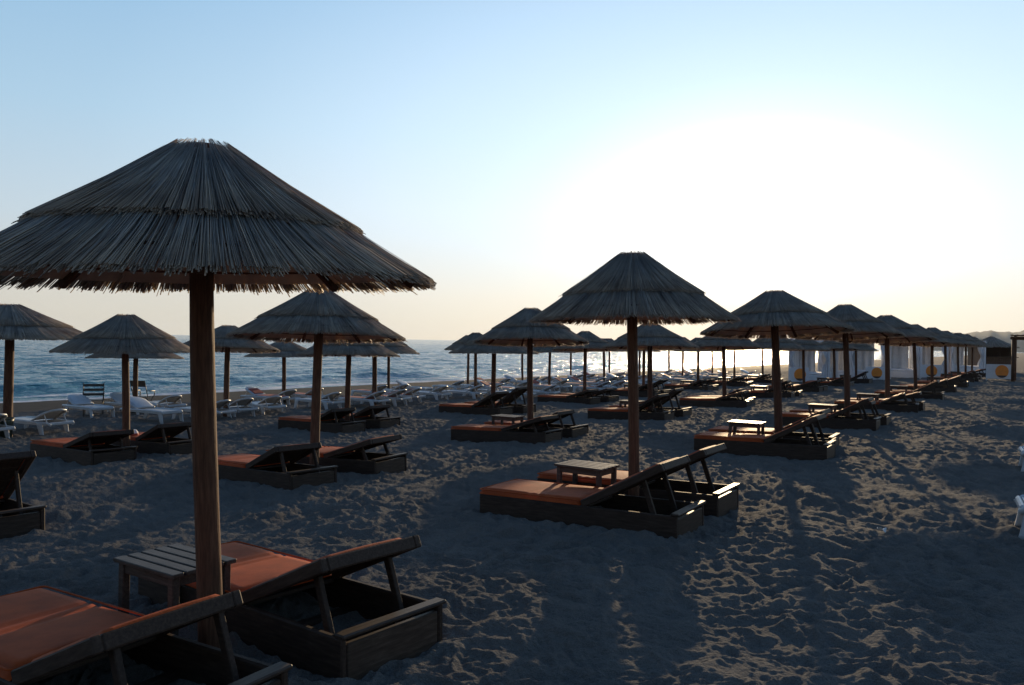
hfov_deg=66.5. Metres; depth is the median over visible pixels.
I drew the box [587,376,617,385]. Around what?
plastic lounger
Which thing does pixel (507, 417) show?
side table
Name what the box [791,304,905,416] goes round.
reed umbrella
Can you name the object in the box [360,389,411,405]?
plastic lounger
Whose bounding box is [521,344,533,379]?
reed umbrella
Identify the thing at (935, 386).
sun lounger
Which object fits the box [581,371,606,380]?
plastic lounger
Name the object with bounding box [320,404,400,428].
sun lounger
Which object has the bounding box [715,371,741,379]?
plastic lounger
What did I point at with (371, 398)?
plastic lounger
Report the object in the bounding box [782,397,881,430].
sun lounger
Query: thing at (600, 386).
plastic lounger
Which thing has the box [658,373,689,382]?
plastic lounger
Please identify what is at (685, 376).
plastic lounger
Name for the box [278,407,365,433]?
sun lounger
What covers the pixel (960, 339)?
reed umbrella
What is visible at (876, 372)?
banner board
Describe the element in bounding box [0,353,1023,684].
sand
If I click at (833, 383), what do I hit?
sun lounger
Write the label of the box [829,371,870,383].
sun lounger
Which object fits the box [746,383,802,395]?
sun lounger
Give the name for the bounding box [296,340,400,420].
reed umbrella
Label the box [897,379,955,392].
sun lounger
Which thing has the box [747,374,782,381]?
sun lounger
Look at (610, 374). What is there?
plastic lounger
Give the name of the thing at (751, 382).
sun lounger
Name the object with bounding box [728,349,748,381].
reed umbrella
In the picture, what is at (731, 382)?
sun lounger
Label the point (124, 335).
reed umbrella
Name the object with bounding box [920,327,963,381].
reed umbrella
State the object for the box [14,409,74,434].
plastic lounger
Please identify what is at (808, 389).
sun lounger
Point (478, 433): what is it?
sun lounger
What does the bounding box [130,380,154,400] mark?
folding chair
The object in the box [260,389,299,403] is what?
plastic lounger
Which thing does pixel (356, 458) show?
sun lounger
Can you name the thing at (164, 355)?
reed umbrella
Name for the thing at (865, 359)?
cabana
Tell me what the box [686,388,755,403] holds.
sun lounger
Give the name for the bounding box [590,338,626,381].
reed umbrella
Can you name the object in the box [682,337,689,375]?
reed umbrella
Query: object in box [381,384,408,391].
plastic lounger
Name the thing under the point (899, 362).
cabana
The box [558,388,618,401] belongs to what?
sun lounger
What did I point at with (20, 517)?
sun lounger
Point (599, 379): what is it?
plastic lounger
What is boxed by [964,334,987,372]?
reed umbrella
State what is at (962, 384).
sun lounger
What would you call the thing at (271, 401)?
plastic lounger
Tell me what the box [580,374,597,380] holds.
plastic lounger
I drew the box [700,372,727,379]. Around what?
plastic lounger
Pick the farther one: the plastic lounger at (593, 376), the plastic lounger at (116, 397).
the plastic lounger at (593, 376)
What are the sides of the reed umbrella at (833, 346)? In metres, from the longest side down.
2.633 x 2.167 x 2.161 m
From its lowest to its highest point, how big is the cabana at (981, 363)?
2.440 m
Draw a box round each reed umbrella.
[0,138,435,647]
[0,303,81,436]
[48,313,189,445]
[85,351,184,396]
[183,325,279,416]
[225,288,406,464]
[244,340,322,390]
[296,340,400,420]
[372,342,419,404]
[387,341,415,388]
[444,335,469,388]
[446,332,482,396]
[448,336,538,405]
[473,307,588,428]
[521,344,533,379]
[527,251,740,495]
[533,345,575,384]
[551,330,618,396]
[570,351,589,375]
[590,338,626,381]
[602,323,699,409]
[607,338,613,372]
[620,348,672,390]
[621,349,660,378]
[660,349,675,374]
[673,337,721,384]
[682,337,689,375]
[685,335,764,398]
[699,290,856,437]
[711,352,712,375]
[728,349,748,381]
[751,335,804,391]
[762,349,771,378]
[780,338,831,386]
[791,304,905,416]
[814,338,858,379]
[838,314,937,402]
[850,342,878,378]
[878,324,950,389]
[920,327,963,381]
[920,331,972,378]
[953,336,992,369]
[954,333,982,375]
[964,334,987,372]
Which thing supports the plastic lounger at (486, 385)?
on the sand
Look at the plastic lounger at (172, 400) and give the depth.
21.95 m
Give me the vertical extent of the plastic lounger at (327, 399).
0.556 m
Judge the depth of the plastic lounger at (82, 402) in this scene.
20.17 m
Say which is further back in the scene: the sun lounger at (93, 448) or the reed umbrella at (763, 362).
the reed umbrella at (763, 362)
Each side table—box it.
[113,543,235,635]
[490,414,524,424]
[554,459,619,486]
[618,400,643,407]
[680,380,693,383]
[727,420,765,433]
[750,385,766,389]
[807,403,837,412]
[856,393,879,400]
[890,385,907,390]
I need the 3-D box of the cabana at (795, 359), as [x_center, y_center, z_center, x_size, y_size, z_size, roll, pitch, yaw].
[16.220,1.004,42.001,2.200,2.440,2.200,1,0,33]
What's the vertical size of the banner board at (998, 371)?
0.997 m
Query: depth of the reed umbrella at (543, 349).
31.74 m
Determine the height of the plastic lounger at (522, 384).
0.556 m
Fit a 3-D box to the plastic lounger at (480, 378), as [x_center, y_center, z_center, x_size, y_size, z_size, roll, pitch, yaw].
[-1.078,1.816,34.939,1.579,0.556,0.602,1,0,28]
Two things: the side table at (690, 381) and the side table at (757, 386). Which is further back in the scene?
the side table at (690, 381)
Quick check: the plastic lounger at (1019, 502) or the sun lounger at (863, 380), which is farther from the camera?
the sun lounger at (863, 380)
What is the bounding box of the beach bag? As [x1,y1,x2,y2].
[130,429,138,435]
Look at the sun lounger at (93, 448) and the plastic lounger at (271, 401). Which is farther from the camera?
the plastic lounger at (271, 401)
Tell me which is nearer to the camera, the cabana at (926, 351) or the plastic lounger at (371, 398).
the plastic lounger at (371, 398)
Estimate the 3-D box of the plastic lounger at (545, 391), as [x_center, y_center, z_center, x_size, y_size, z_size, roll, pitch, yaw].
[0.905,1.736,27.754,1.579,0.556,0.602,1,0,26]
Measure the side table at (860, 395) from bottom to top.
0.451 m
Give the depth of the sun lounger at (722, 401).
22.70 m
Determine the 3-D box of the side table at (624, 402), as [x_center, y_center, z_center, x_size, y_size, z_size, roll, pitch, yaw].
[2.944,1.661,19.269,0.540,0.451,0.386,1,0,30]
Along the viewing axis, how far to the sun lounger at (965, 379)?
38.73 m
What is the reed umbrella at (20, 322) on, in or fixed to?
on the sand
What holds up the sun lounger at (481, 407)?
on the sand
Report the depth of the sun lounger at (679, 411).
19.31 m
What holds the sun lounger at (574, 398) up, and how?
on the sand
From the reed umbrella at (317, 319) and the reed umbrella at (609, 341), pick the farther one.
the reed umbrella at (609, 341)
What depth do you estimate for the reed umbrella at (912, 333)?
20.61 m
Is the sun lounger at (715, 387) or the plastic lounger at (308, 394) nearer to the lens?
the plastic lounger at (308, 394)
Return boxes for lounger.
[0,413,15,438]
[0,417,14,437]
[0,450,46,538]
[0,585,291,684]
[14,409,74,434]
[30,429,137,465]
[62,394,114,417]
[104,392,157,414]
[111,422,191,454]
[119,396,183,423]
[138,535,445,679]
[149,395,186,407]
[172,399,236,419]
[218,442,337,489]
[221,398,258,416]
[238,396,286,414]
[240,386,289,404]
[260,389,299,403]
[266,434,407,473]
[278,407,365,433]
[291,388,324,397]
[294,392,344,409]
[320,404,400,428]
[338,391,390,405]
[351,385,390,395]
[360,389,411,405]
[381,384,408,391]
[383,387,425,401]
[392,380,432,395]
[407,386,451,399]
[432,380,468,389]
[439,391,513,414]
[441,385,487,398]
[451,415,562,443]
[452,380,483,389]
[463,383,506,395]
[464,386,536,413]
[470,377,505,385]
[477,380,514,394]
[479,455,705,538]
[484,410,589,437]
[490,390,536,399]
[499,378,513,385]
[503,381,533,389]
[504,375,524,385]
[525,376,552,383]
[525,379,559,391]
[526,384,560,394]
[537,379,571,390]
[537,389,600,404]
[537,443,740,516]
[551,376,582,389]
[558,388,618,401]
[560,374,582,380]
[567,375,599,387]
[572,377,604,387]
[572,381,610,391]
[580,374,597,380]
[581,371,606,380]
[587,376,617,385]
[587,393,674,420]
[591,381,625,387]
[596,376,627,384]
[605,373,627,379]
[606,383,661,396]
[608,388,691,416]
[618,379,671,393]
[622,377,655,385]
[638,377,670,386]
[652,369,674,374]
[652,372,673,377]
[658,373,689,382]
[664,379,713,390]
[667,374,696,382]
[668,372,695,377]
[671,379,718,389]
[673,370,700,378]
[679,390,751,407]
[684,369,709,378]
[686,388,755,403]
[694,413,836,459]
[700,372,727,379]
[701,369,719,374]
[705,376,749,386]
[708,408,840,445]
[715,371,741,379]
[716,376,753,384]
[730,371,755,378]
[733,380,794,397]
[738,369,764,376]
[741,374,771,382]
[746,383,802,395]
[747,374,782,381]
[769,380,823,391]
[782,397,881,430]
[789,401,890,424]
[794,379,827,390]
[805,376,852,386]
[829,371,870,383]
[834,392,918,412]
[850,391,924,410]
[874,381,944,399]
[877,380,943,393]
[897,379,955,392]
[900,379,956,391]
[917,376,967,387]
[919,375,968,385]
[929,373,974,381]
[936,372,978,381]
[940,370,981,378]
[948,369,984,376]
[1014,495,1023,539]
[1017,446,1023,471]
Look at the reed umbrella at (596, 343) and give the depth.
25.38 m
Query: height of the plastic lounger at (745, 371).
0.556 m
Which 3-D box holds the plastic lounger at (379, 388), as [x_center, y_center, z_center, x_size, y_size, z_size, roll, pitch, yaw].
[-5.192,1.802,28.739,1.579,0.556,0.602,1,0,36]
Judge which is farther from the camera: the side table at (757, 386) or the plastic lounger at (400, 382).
the plastic lounger at (400, 382)
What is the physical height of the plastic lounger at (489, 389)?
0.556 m
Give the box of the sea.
[0,335,1023,402]
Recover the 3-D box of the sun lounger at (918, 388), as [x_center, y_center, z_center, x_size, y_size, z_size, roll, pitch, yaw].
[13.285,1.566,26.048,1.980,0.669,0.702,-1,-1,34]
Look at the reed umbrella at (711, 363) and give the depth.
49.03 m
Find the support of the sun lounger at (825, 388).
on the sand
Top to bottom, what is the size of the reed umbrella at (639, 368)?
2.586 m
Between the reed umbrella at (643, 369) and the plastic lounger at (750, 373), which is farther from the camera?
the plastic lounger at (750, 373)
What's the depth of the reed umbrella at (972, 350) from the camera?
48.40 m
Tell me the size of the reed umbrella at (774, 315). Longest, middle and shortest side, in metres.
2.857 x 2.416 x 2.396 m
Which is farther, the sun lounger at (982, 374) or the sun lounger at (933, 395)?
the sun lounger at (982, 374)
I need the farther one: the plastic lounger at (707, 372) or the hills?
the hills
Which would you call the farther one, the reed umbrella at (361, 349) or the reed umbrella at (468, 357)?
the reed umbrella at (468, 357)
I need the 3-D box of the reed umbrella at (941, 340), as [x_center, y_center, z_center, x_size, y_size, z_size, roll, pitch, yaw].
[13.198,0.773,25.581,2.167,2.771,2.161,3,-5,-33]
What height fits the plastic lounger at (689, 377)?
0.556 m
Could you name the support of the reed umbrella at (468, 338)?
on the sand
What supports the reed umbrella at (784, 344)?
on the sand
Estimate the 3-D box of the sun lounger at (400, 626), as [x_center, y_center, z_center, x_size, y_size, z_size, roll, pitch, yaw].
[-1.341,1.355,4.509,1.980,0.592,0.702,-1,-1,38]
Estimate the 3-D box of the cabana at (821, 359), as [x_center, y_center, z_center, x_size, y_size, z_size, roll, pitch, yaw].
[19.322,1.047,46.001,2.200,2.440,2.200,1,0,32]
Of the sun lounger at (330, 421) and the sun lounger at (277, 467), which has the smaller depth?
the sun lounger at (277, 467)
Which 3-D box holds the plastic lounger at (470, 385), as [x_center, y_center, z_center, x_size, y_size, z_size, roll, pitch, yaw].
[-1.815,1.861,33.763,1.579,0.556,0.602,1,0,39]
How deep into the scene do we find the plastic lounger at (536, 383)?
31.25 m
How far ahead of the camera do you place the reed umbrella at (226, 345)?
19.45 m
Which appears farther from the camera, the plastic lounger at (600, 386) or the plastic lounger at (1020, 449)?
the plastic lounger at (600, 386)
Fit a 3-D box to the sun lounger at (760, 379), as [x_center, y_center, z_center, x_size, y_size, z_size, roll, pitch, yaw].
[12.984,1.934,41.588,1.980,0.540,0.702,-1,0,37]
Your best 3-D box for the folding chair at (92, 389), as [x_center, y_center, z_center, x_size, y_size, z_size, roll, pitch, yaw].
[-11.247,1.523,20.983,0.528,0.906,0.494,1,0,-28]
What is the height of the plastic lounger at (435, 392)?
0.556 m
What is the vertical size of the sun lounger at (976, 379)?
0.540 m
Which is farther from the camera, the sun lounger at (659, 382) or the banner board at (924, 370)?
the banner board at (924, 370)
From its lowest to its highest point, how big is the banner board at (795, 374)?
0.940 m
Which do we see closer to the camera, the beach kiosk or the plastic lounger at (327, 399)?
the plastic lounger at (327, 399)
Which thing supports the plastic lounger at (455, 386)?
on the sand
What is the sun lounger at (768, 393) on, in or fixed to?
on the sand
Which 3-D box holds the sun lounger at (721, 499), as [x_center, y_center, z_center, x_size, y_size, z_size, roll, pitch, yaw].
[1.279,1.357,8.090,1.980,0.669,0.702,-1,-1,32]
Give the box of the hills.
[934,330,1023,351]
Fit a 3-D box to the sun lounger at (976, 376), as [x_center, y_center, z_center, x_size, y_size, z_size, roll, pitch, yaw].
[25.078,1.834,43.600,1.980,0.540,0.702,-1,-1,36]
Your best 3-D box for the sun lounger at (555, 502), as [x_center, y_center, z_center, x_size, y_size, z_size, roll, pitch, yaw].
[0.703,1.347,7.170,1.980,0.669,0.702,0,-1,32]
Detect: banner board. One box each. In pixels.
[789,368,808,381]
[866,367,884,379]
[919,365,940,378]
[986,364,1010,379]
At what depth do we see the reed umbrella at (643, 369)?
29.69 m
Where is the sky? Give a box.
[0,0,1023,348]
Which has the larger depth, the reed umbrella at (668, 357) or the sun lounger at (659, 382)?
the reed umbrella at (668, 357)
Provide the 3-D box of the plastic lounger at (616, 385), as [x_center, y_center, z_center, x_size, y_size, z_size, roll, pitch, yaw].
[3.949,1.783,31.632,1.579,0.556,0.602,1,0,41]
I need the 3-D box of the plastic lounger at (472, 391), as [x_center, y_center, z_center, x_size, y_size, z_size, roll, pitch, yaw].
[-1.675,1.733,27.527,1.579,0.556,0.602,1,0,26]
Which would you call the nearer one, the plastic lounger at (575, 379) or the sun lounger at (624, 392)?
the sun lounger at (624, 392)
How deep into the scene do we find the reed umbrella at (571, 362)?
43.34 m
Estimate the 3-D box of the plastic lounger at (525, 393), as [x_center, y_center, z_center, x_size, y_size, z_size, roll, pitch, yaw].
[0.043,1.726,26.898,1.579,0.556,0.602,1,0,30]
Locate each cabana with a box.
[788,338,837,379]
[818,340,854,377]
[849,343,891,379]
[881,345,921,377]
[909,346,951,373]
[951,341,986,372]
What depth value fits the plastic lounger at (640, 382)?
35.09 m
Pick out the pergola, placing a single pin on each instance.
(1015, 338)
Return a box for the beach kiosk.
[967,336,1018,365]
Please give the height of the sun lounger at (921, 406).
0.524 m
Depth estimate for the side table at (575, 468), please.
7.72 m
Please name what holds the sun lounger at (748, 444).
on the sand
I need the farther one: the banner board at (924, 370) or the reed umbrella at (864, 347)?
the banner board at (924, 370)
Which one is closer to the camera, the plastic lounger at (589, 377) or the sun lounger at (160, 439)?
the sun lounger at (160, 439)
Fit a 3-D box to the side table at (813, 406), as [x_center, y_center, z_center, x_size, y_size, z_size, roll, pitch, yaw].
[6.623,1.545,16.668,0.540,0.451,0.386,1,0,35]
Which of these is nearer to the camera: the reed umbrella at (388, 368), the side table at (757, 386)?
the side table at (757, 386)
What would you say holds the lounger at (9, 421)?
on the sand
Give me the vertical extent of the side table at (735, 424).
0.451 m
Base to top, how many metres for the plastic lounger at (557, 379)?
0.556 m
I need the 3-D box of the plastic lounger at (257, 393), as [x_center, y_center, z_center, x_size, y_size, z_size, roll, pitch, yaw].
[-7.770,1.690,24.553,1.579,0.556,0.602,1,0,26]
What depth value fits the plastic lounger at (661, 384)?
35.86 m
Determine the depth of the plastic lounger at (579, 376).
42.27 m
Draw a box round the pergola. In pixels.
[1010,334,1023,381]
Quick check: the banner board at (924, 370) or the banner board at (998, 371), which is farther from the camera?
the banner board at (924, 370)
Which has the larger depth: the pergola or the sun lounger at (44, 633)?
the pergola
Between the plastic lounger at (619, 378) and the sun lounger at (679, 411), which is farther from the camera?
the plastic lounger at (619, 378)
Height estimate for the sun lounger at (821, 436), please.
0.669 m
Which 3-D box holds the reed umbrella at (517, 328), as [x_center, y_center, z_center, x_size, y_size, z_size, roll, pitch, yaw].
[0.344,0.730,14.587,2.222,2.775,2.225,4,-6,-42]
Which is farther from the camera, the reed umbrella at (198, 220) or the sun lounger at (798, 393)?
the sun lounger at (798, 393)
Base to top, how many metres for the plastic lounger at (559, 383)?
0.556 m
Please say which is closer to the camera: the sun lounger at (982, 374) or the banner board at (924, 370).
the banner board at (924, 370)
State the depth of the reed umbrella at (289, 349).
25.73 m
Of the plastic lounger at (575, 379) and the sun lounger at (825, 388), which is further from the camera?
the plastic lounger at (575, 379)
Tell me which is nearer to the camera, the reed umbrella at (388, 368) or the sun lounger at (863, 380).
the reed umbrella at (388, 368)
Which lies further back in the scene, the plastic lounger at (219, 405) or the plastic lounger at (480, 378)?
the plastic lounger at (480, 378)
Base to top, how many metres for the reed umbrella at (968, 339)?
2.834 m
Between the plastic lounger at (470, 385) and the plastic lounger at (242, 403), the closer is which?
the plastic lounger at (242, 403)
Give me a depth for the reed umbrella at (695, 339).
33.94 m
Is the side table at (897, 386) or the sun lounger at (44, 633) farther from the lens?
the side table at (897, 386)
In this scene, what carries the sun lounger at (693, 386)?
on the sand
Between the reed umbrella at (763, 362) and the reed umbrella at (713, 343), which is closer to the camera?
the reed umbrella at (713, 343)
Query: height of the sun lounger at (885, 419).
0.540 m
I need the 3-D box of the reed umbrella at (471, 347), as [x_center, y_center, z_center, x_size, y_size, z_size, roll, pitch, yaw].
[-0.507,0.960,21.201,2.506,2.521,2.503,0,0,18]
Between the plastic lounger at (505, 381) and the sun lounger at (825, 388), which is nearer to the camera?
the sun lounger at (825, 388)
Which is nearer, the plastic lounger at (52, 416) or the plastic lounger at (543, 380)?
the plastic lounger at (52, 416)
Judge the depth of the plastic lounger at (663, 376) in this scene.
43.99 m
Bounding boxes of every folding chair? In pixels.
[82,383,104,416]
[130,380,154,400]
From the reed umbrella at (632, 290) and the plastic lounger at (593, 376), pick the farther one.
the plastic lounger at (593, 376)
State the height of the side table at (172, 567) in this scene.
0.451 m
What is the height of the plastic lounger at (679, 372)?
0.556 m
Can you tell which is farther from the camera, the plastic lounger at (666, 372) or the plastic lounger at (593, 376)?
the plastic lounger at (666, 372)
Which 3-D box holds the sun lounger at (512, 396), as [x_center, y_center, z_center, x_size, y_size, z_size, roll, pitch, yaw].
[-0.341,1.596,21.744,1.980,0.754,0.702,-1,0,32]
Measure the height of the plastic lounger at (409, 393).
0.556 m
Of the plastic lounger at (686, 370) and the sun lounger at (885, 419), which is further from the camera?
the plastic lounger at (686, 370)
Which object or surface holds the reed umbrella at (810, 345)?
on the sand
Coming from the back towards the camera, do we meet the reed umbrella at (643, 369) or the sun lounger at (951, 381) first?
the sun lounger at (951, 381)
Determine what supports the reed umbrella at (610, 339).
on the sand
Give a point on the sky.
(868, 155)
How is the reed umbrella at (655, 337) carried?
on the sand
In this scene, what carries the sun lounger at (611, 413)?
on the sand
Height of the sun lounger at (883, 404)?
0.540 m
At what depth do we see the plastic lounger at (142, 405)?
18.42 m
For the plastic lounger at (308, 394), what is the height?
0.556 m
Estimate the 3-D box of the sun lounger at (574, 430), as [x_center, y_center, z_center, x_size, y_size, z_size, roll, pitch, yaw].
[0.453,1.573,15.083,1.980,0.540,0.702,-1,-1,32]
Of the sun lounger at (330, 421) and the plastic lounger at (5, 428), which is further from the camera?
the sun lounger at (330, 421)
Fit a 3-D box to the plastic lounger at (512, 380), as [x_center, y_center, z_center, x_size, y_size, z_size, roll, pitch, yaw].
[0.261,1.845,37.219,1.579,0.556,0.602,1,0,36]
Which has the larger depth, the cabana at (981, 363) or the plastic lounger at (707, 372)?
the cabana at (981, 363)
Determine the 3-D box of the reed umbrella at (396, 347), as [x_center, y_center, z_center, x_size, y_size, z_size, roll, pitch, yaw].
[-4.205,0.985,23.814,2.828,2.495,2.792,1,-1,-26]

